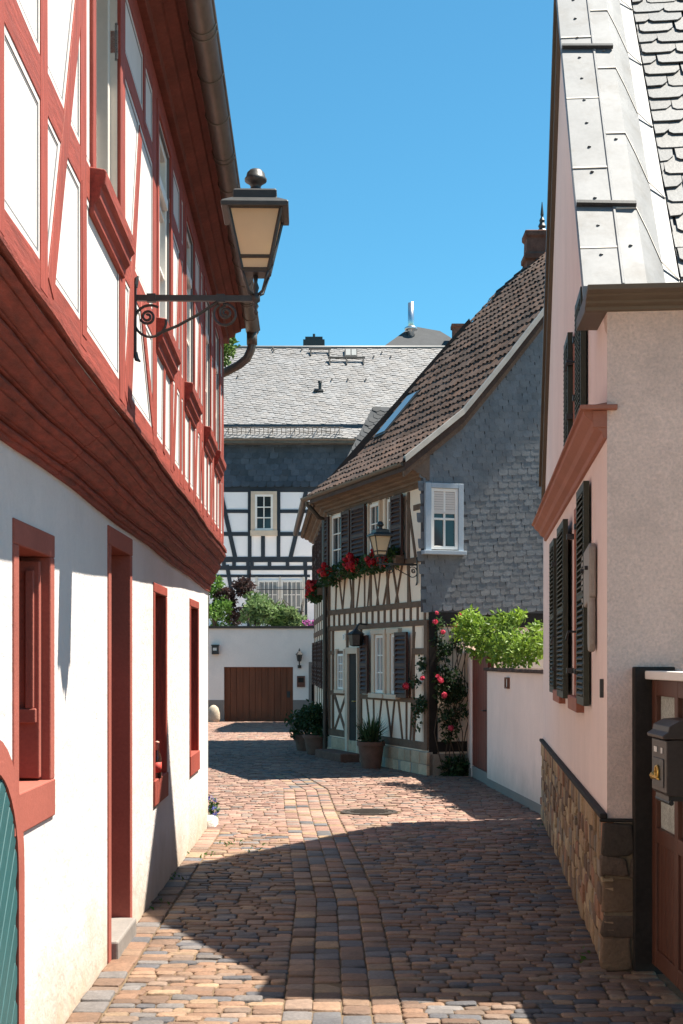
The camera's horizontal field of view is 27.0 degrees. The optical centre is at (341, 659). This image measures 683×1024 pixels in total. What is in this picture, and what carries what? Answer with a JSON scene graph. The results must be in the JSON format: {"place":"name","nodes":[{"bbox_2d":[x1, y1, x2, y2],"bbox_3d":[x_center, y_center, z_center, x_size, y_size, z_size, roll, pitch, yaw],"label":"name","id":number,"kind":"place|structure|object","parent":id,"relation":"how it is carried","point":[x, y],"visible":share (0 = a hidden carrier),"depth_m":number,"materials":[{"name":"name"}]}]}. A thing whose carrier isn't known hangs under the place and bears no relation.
{"place":"outdoors","nodes":[
{"label":"outdoors","id":0,"kind":"place"},
{"bbox_2d":[64,721,682,1023],"bbox_3d":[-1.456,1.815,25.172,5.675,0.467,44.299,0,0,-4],"label":"street cobbles","id":1,"kind":"object","parent":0,"point":[269,747],"visible":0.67,"depth_m":8.83,"materials":[{"name":"brown stone"}]},
{"bbox_2d":[208,705,219,721],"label":"boulder","id":2,"kind":"object","parent":1,"relation":"on","point":[213,713],"visible":0.85,"depth_m":45.18,"materials":[{"name":"beige stone"}]},
{"bbox_2d":[208,795,220,817],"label":"blue flowers","id":3,"kind":"object","parent":1,"relation":"on","point":[211,807],"visible":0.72,"depth_m":13.72,"materials":[{"name":"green plant"}]},
{"bbox_2d":[224,334,240,366],"bbox_3d":[-3.429,-3.292,33.028,2.232,10.126,2.594,0,0,0],"label":"tree","id":4,"kind":"object","parent":1,"relation":"on","point":[230,349],"visible":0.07,"depth_m":32.92,"materials":[{"name":"green plant"}]},
{"bbox_2d":[284,704,314,750],"bbox_3d":[-0.650,1.183,25.275,0.643,0.873,0.664,0,0,30],"label":"potted plant","id":5,"kind":"object","parent":1,"relation":"on","point":[297,735],"visible":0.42,"depth_m":25.18,"materials":[{"name":"green plant"}]},
{"bbox_2d":[300,699,328,754],"bbox_3d":[-0.384,1.126,23.962,0.670,0.949,0.557,0,0,0],"label":"potted plant","id":6,"kind":"object","parent":1,"relation":"on","point":[313,740],"visible":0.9,"depth_m":23.85,"materials":[{"name":"green plant"}]},
{"bbox_2d":[341,808,397,815],"bbox_3d":[0.290,1.601,14.900,0.600,0.037,0.600,0,0,0],"label":"manhole cover","id":7,"kind":"object","parent":1,"relation":"on","point":[372,811],"visible":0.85,"depth_m":14.89,"materials":[{"name":"grey metal"}]},
{"bbox_2d":[353,712,386,768],"bbox_3d":[0.462,1.172,20.933,0.703,0.857,0.627,0,0,41],"label":"potted plant","id":8,"kind":"object","parent":1,"relation":"on","point":[370,745],"visible":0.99,"depth_m":20.82,"materials":[{"name":"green plant"}]},
{"bbox_2d":[150,823,589,962],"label":"weeds","id":9,"kind":"object","parent":1,"relation":"on","point":[581,958],"visible":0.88,"depth_m":10.54,"materials":[{"name":"green plant"}]},
{"bbox_2d":[447,604,542,668],"bbox_3d":[2.064,0.439,17.042,0.761,2.356,3.710,0,0,-11],"label":"bush","id":10,"kind":"object","parent":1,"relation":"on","point":[495,646],"visible":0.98,"depth_m":17.16,"materials":[{"name":"green plant"}]},
{"bbox_2d":[214,0,553,345],"label":"sky","id":11,"kind":"structure","parent":0,"point":[406,142],"materials":[{"name":"blue"}]},
{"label":"ground","id":12,"kind":"structure","parent":0,"visible":0},
{"bbox_2d":[0,0,259,1023],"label":"timbered house","id":13,"kind":"structure","parent":12,"relation":"on","point":[118,166],"depth_m":6.54,"materials":[{"name":"white paint"}]},
{"bbox_2d":[0,740,24,1023],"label":"cellar door","id":14,"kind":"structure","parent":13,"relation":"in","point":[12,860],"depth_m":5.18,"materials":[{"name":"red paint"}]},
{"bbox_2d":[12,518,54,836],"bbox_3d":[-1.310,0.065,5.619,0.211,1.180,0.770,0,0,0],"label":"window","id":15,"kind":"structure","parent":13,"relation":"in","point":[33,579],"depth_m":5.87,"materials":[{"name":"red paint"}]},
{"bbox_2d":[88,0,135,278],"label":"window","id":16,"kind":"structure","parent":13,"relation":"in","point":[106,213],"depth_m":5.91,"materials":[{"name":"grey paint"}]},
{"bbox_2d":[107,525,135,963],"bbox_3d":[-1.342,0.470,7.914,0.311,2.360,0.891,0,0,0],"label":"door","id":17,"kind":"structure","parent":13,"relation":"in","point":[121,927],"depth_m":8.28,"materials":[{"name":"red paint"}]},
{"bbox_2d":[155,741,161,778],"bbox_3d":[-1.248,0.674,9.620,0.064,0.252,0.062,0,0,0],"label":"beer bottle","id":18,"kind":"object","parent":13,"relation":"on","point":[158,766],"visible":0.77,"depth_m":9.60,"materials":[{"name":"brown glass"}]},
{"bbox_2d":[153,582,168,806],"bbox_3d":[-1.341,0.228,9.784,0.216,1.485,0.770,0,0,0],"label":"window","id":19,"kind":"structure","parent":13,"relation":"in","point":[160,593],"depth_m":10.10,"materials":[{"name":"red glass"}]},
{"bbox_2d":[156,98,181,381],"bbox_3d":[-0.985,-2.285,7.863,0.128,1.329,0.870,0,0,-1],"label":"window","id":20,"kind":"structure","parent":13,"relation":"in","point":[168,352],"depth_m":8.07,"materials":[{"name":"white paint"}]},
{"bbox_2d":[184,203,202,428],"bbox_3d":[-1.027,-2.285,9.572,0.128,1.329,0.850,0,0,-1],"label":"window","id":21,"kind":"structure","parent":13,"relation":"in","point":[193,407],"depth_m":9.71,"materials":[{"name":"white paint"}]},
{"bbox_2d":[189,598,199,776],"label":"window","id":22,"kind":"structure","parent":13,"relation":"in","point":[194,752],"depth_m":12.56,"materials":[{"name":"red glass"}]},
{"bbox_2d":[204,275,217,462],"bbox_3d":[-1.070,-2.285,11.297,0.128,1.329,0.840,0,0,-1],"label":"window","id":23,"kind":"structure","parent":13,"relation":"in","point":[210,443],"depth_m":11.40,"materials":[{"name":"white paint"}]},
{"bbox_2d":[134,168,288,361],"bbox_3d":[-0.597,-1.801,6.491,0.714,0.888,0.303,0,0,-1],"label":"street lamp","id":24,"kind":"object","parent":13,"relation":"attached to","point":[256,217],"visible":1,"depth_m":6.43,"materials":[{"name":"black metal"}]},
{"bbox_2d":[214,316,225,481],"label":"window","id":25,"kind":"structure","parent":13,"relation":"in","point":[219,462],"depth_m":12.55,"materials":[{"name":"white paint"}]},
{"bbox_2d":[208,626,313,720],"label":"garage","id":26,"kind":"structure","parent":12,"relation":"on","point":[254,672],"depth_m":46.00,"materials":[{"name":"white paint"}]},
{"bbox_2d":[211,645,219,653],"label":"wall lamp","id":27,"kind":"object","parent":26,"relation":"attached to","point":[215,649],"visible":1,"depth_m":45.84,"materials":[{"name":"black metal"}]},
{"bbox_2d":[209,575,233,625],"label":"shrub","id":28,"kind":"object","parent":26,"relation":"on","point":[219,608],"visible":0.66,"depth_m":47.04,"materials":[{"name":"green plant"}]},
{"bbox_2d":[210,573,256,625],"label":"shrub","id":29,"kind":"object","parent":26,"relation":"on","point":[243,585],"visible":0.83,"depth_m":47.37,"materials":[{"name":"purple plant"}]},
{"bbox_2d":[236,591,277,625],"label":"shrub","id":30,"kind":"object","parent":26,"relation":"on","point":[259,607],"visible":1,"depth_m":46.80,"materials":[{"name":"green plant"}]},
{"bbox_2d":[224,667,292,720],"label":"garage door","id":31,"kind":"structure","parent":26,"relation":"in","point":[250,693],"depth_m":46.12,"materials":[{"name":"brown wood"}]},
{"bbox_2d":[262,598,288,625],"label":"shrub","id":32,"kind":"object","parent":26,"relation":"on","point":[279,619],"visible":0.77,"depth_m":46.95,"materials":[{"name":"green plant"}]},
{"bbox_2d":[280,598,307,625],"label":"shrub","id":33,"kind":"object","parent":26,"relation":"on","point":[293,617],"visible":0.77,"depth_m":46.76,"materials":[{"name":"green plant"}]},
{"bbox_2d":[295,648,302,667],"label":"wall lantern","id":34,"kind":"object","parent":26,"relation":"attached to","point":[298,654],"depth_m":45.81,"materials":[{"name":"black metal"}]},
{"bbox_2d":[297,676,304,686],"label":"notice case","id":35,"kind":"object","parent":26,"relation":"attached to","point":[300,681],"visible":1,"depth_m":45.95,"materials":[{"name":"wood"}]},
{"bbox_2d":[300,619,313,625],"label":"pink flowers","id":36,"kind":"object","parent":26,"relation":"on","point":[307,622],"visible":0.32,"depth_m":46.36,"materials":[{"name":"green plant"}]},
{"bbox_2d":[312,684,313,703],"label":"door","id":37,"kind":"structure","parent":26,"relation":"in","point":[312,684],"depth_m":46.20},
{"bbox_2d":[209,334,443,625],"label":"white timbered house","id":38,"kind":"structure","parent":12,"relation":"on","point":[295,417],"depth_m":50.00,"materials":[{"name":"blue stone"}]},
{"bbox_2d":[250,491,276,535],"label":"window","id":39,"kind":"structure","parent":38,"relation":"in","point":[263,503],"depth_m":49.94,"materials":[{"name":"white paint"}]},
{"bbox_2d":[258,580,278,621],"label":"window","id":40,"kind":"structure","parent":38,"relation":"in","point":[261,583],"depth_m":49.99,"materials":[{"name":"white paint"}]},
{"bbox_2d":[255,577,304,615],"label":"window","id":41,"kind":"structure","parent":38,"relation":"in","point":[290,591],"depth_m":49.94,"materials":[{"name":"white paint"}]},
{"bbox_2d":[310,407,390,542],"bbox_3d":[3.219,-2.514,40.690,8.079,9.228,10.020,0,0,0],"label":"slate annex","id":42,"kind":"object","parent":12,"relation":"on","point":[375,415],"visible":0.02,"depth_m":39.49,"materials":[{"name":"grey stone"}]},
{"bbox_2d":[293,203,545,775],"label":"slate gabled house","id":43,"kind":"structure","parent":12,"relation":"on","point":[436,472],"depth_m":20.23,"materials":[{"name":"stone"}]},
{"bbox_2d":[304,579,322,604],"bbox_3d":[-0.462,-1.175,24.625,0.372,0.422,1.410,0,0,-5],"label":"geranium box","id":44,"kind":"object","parent":43,"relation":"attached to","point":[314,593],"visible":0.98,"depth_m":24.08,"materials":[{"name":"green plant"}]},
{"bbox_2d":[312,642,314,684],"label":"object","id":45,"kind":"structure","parent":43,"relation":"in","point":[313,644],"depth_m":29.07,"materials":[{"name":"black wood"}]},
{"bbox_2d":[312,540,314,579],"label":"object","id":46,"kind":"structure","parent":43,"relation":"in","point":[313,546],"depth_m":29.07,"materials":[{"name":"black wood"}]},
{"bbox_2d":[315,641,319,686],"bbox_3d":[-0.427,0.075,26.688,0.158,0.850,1.520,0,0,0],"label":"window shutter","id":47,"kind":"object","parent":43,"relation":"in","point":[317,661],"depth_m":27.07,"materials":[{"name":"black wood"}]},
{"bbox_2d":[315,531,319,580],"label":"window","id":48,"kind":"structure","parent":43,"relation":"in","point":[317,549],"depth_m":27.07,"materials":[{"name":"white paint"}]},
{"bbox_2d":[319,527,321,568],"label":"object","id":49,"kind":"structure","parent":43,"relation":"in","point":[320,538],"depth_m":25.07,"materials":[{"name":"black wood"}]},
{"bbox_2d":[319,639,322,688],"bbox_3d":[-0.317,0.075,24.691,0.158,0.850,1.520,0,0,0],"label":"window shutter","id":50,"kind":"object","parent":43,"relation":"in","point":[321,641],"depth_m":25.07,"materials":[{"name":"black wood"}]},
{"bbox_2d":[317,562,346,587],"bbox_3d":[-0.192,-1.371,23.131,0.372,0.440,0.826,0,0,-17],"label":"geranium box","id":51,"kind":"object","parent":43,"relation":"attached to","point":[327,576],"visible":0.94,"depth_m":22.97,"materials":[{"name":"green plant"}]},
{"bbox_2d":[322,510,349,571],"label":"window","id":52,"kind":"structure","parent":43,"relation":"in","point":[337,542],"depth_m":23.40,"materials":[{"name":"white paint"}]},
{"bbox_2d":[334,649,344,693],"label":"window","id":53,"kind":"structure","parent":43,"relation":"in","point":[339,658],"depth_m":23.15,"materials":[{"name":"white paint"}]},
{"bbox_2d":[336,552,362,580],"bbox_3d":[0.162,-1.450,22.120,0.361,0.420,0.856,0,0,-16],"label":"geranium box","id":54,"kind":"object","parent":43,"relation":"attached to","point":[347,562],"visible":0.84,"depth_m":21.90,"materials":[{"name":"red plant"}]},
{"bbox_2d":[345,647,359,752],"bbox_3d":[0.170,0.640,22.569,0.099,1.680,0.579,0,0,-19],"label":"door","id":55,"kind":"structure","parent":43,"relation":"in","point":[351,653],"depth_m":22.58,"materials":[{"name":"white wood"}]},
{"bbox_2d":[348,623,366,646],"bbox_3d":[0.250,-0.389,21.881,0.335,0.363,0.242,0,0,0],"label":"door lantern","id":56,"kind":"object","parent":43,"relation":"attached to","point":[355,635],"depth_m":21.81,"materials":[{"name":"black metal"}]},
{"bbox_2d":[350,500,382,557],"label":"window","id":57,"kind":"structure","parent":43,"relation":"in","point":[357,514],"depth_m":21.90,"materials":[{"name":"white paint"}]},
{"bbox_2d":[359,629,386,697],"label":"window","id":58,"kind":"structure","parent":43,"relation":"in","point":[378,642],"depth_m":21.55,"materials":[{"name":"white paint"}]},
{"bbox_2d":[355,545,403,576],"bbox_3d":[0.524,-1.461,21.038,0.393,0.410,1.549,0,0,-19],"label":"geranium box","id":59,"kind":"object","parent":43,"relation":"attached to","point":[368,563],"visible":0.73,"depth_m":20.83,"materials":[{"name":"green plant"}]},
{"bbox_2d":[367,521,417,585],"bbox_3d":[0.734,-1.488,19.842,0.714,0.888,0.303,0,0,-19],"label":"street lamp","id":60,"kind":"object","parent":43,"relation":"attached to","point":[380,538],"visible":1,"depth_m":19.73,"materials":[{"name":"black metal"}]},
{"bbox_2d":[384,494,402,556],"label":"window","id":61,"kind":"structure","parent":43,"relation":"in","point":[393,507],"depth_m":20.60,"materials":[{"name":"white paint"}]},
{"bbox_2d":[383,628,407,698],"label":"window","id":62,"kind":"structure","parent":43,"relation":"in","point":[397,640],"depth_m":20.55,"materials":[{"name":"white paint"}]},
{"bbox_2d":[402,611,469,775],"bbox_3d":[1.288,0.507,19.617,1.126,2.361,0.661,0,0,20],"label":"climbing rose","id":63,"kind":"object","parent":43,"relation":"attached to","point":[445,694],"visible":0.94,"depth_m":19.59,"materials":[{"name":"green plant"}]},
{"bbox_2d":[421,482,466,554],"bbox_3d":[1.409,-1.944,19.612,0.633,0.986,0.150,0,0,-19],"label":"window","id":64,"kind":"structure","parent":43,"relation":"in","point":[443,502],"depth_m":19.62,"materials":[{"name":"white paint"}]},
{"bbox_2d":[385,302,464,345],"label":"distant house","id":65,"kind":"structure","parent":12,"relation":"on","point":[411,335],"depth_m":76.69,"materials":[{"name":"stone"}]},
{"bbox_2d":[467,652,542,813],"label":"garden wall","id":66,"kind":"structure","parent":12,"relation":"on","point":[504,733],"depth_m":16.71,"materials":[{"name":"white paint"}]},
{"bbox_2d":[473,655,493,771],"bbox_3d":[1.838,0.670,18.752,0.130,1.540,1.285,0,0,-4],"label":"door","id":67,"kind":"structure","parent":66,"relation":"in","point":[479,676],"depth_m":18.70,"materials":[{"name":"red paint"}]},
{"bbox_2d":[504,677,509,688],"bbox_3d":[1.931,0.268,16.593,0.030,0.130,0.200,0,0,-4],"label":"wall plaque","id":68,"kind":"object","parent":66,"relation":"attached to","point":[506,682],"depth_m":16.54,"materials":[{"name":"metal"}]},
{"bbox_2d":[532,0,682,971],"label":"gabled house","id":69,"kind":"structure","parent":12,"relation":"on","point":[611,455],"depth_m":8.25,"materials":[{"name":"pink paint"}]},
{"bbox_2d":[549,519,567,703],"bbox_3d":[1.673,-0.330,11.090,0.143,1.320,2.230,0,0,5],"label":"window shutter","id":70,"kind":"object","parent":69,"relation":"in","point":[558,547],"depth_m":10.68,"materials":[{"name":"black wood"}]},
{"bbox_2d":[563,286,585,445],"bbox_3d":[1.534,-1.860,9.386,0.156,0.780,1.650,0,0,5],"label":"window","id":71,"kind":"structure","parent":69,"relation":"in","point":[574,354],"depth_m":9.08,"materials":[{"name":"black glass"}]},
{"bbox_2d":[565,481,588,712],"bbox_3d":[1.491,-0.360,9.018,0.171,1.380,1.390,0,0,5],"label":"window","id":72,"kind":"structure","parent":69,"relation":"in","point":[576,702],"depth_m":8.70,"materials":[{"name":"black wood"}]},
{"bbox_2d":[580,543,595,651],"bbox_3d":[1.422,-0.350,8.221,0.064,0.609,0.628,0,0,5],"label":"cleaver sign","id":73,"kind":"object","parent":69,"relation":"attached to","point":[589,570],"visible":0.98,"depth_m":7.93,"materials":[{"name":"metal"}]},
{"bbox_2d":[600,679,603,697],"bbox_3d":[1.379,0.150,7.540,0.020,0.100,0.025,0,0,5],"label":"bell plate","id":74,"kind":"object","parent":69,"relation":"attached to","point":[601,688],"visible":1,"depth_m":7.53,"materials":[{"name":"black metal"}]},
{"bbox_2d":[632,667,682,991],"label":"courtyard gate","id":75,"kind":"structure","parent":69,"relation":"attached to","point":[657,693],"depth_m":7.20,"materials":[{"name":"brown wood"}]},
{"bbox_2d":[647,717,682,805],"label":"mailbox","id":76,"kind":"object","parent":75,"relation":"attached to","point":[666,773],"visible":1,"depth_m":6.41,"materials":[{"name":"black metal"}]},
{"bbox_2d":[653,756,663,787],"bbox_3d":[1.457,0.515,6.540,0.004,0.130,0.210,0,0,0],"label":"door panel","id":77,"kind":"structure","parent":76,"relation":"in","point":[656,761],"depth_m":6.51,"materials":[{"name":"black metal"}]}
]}

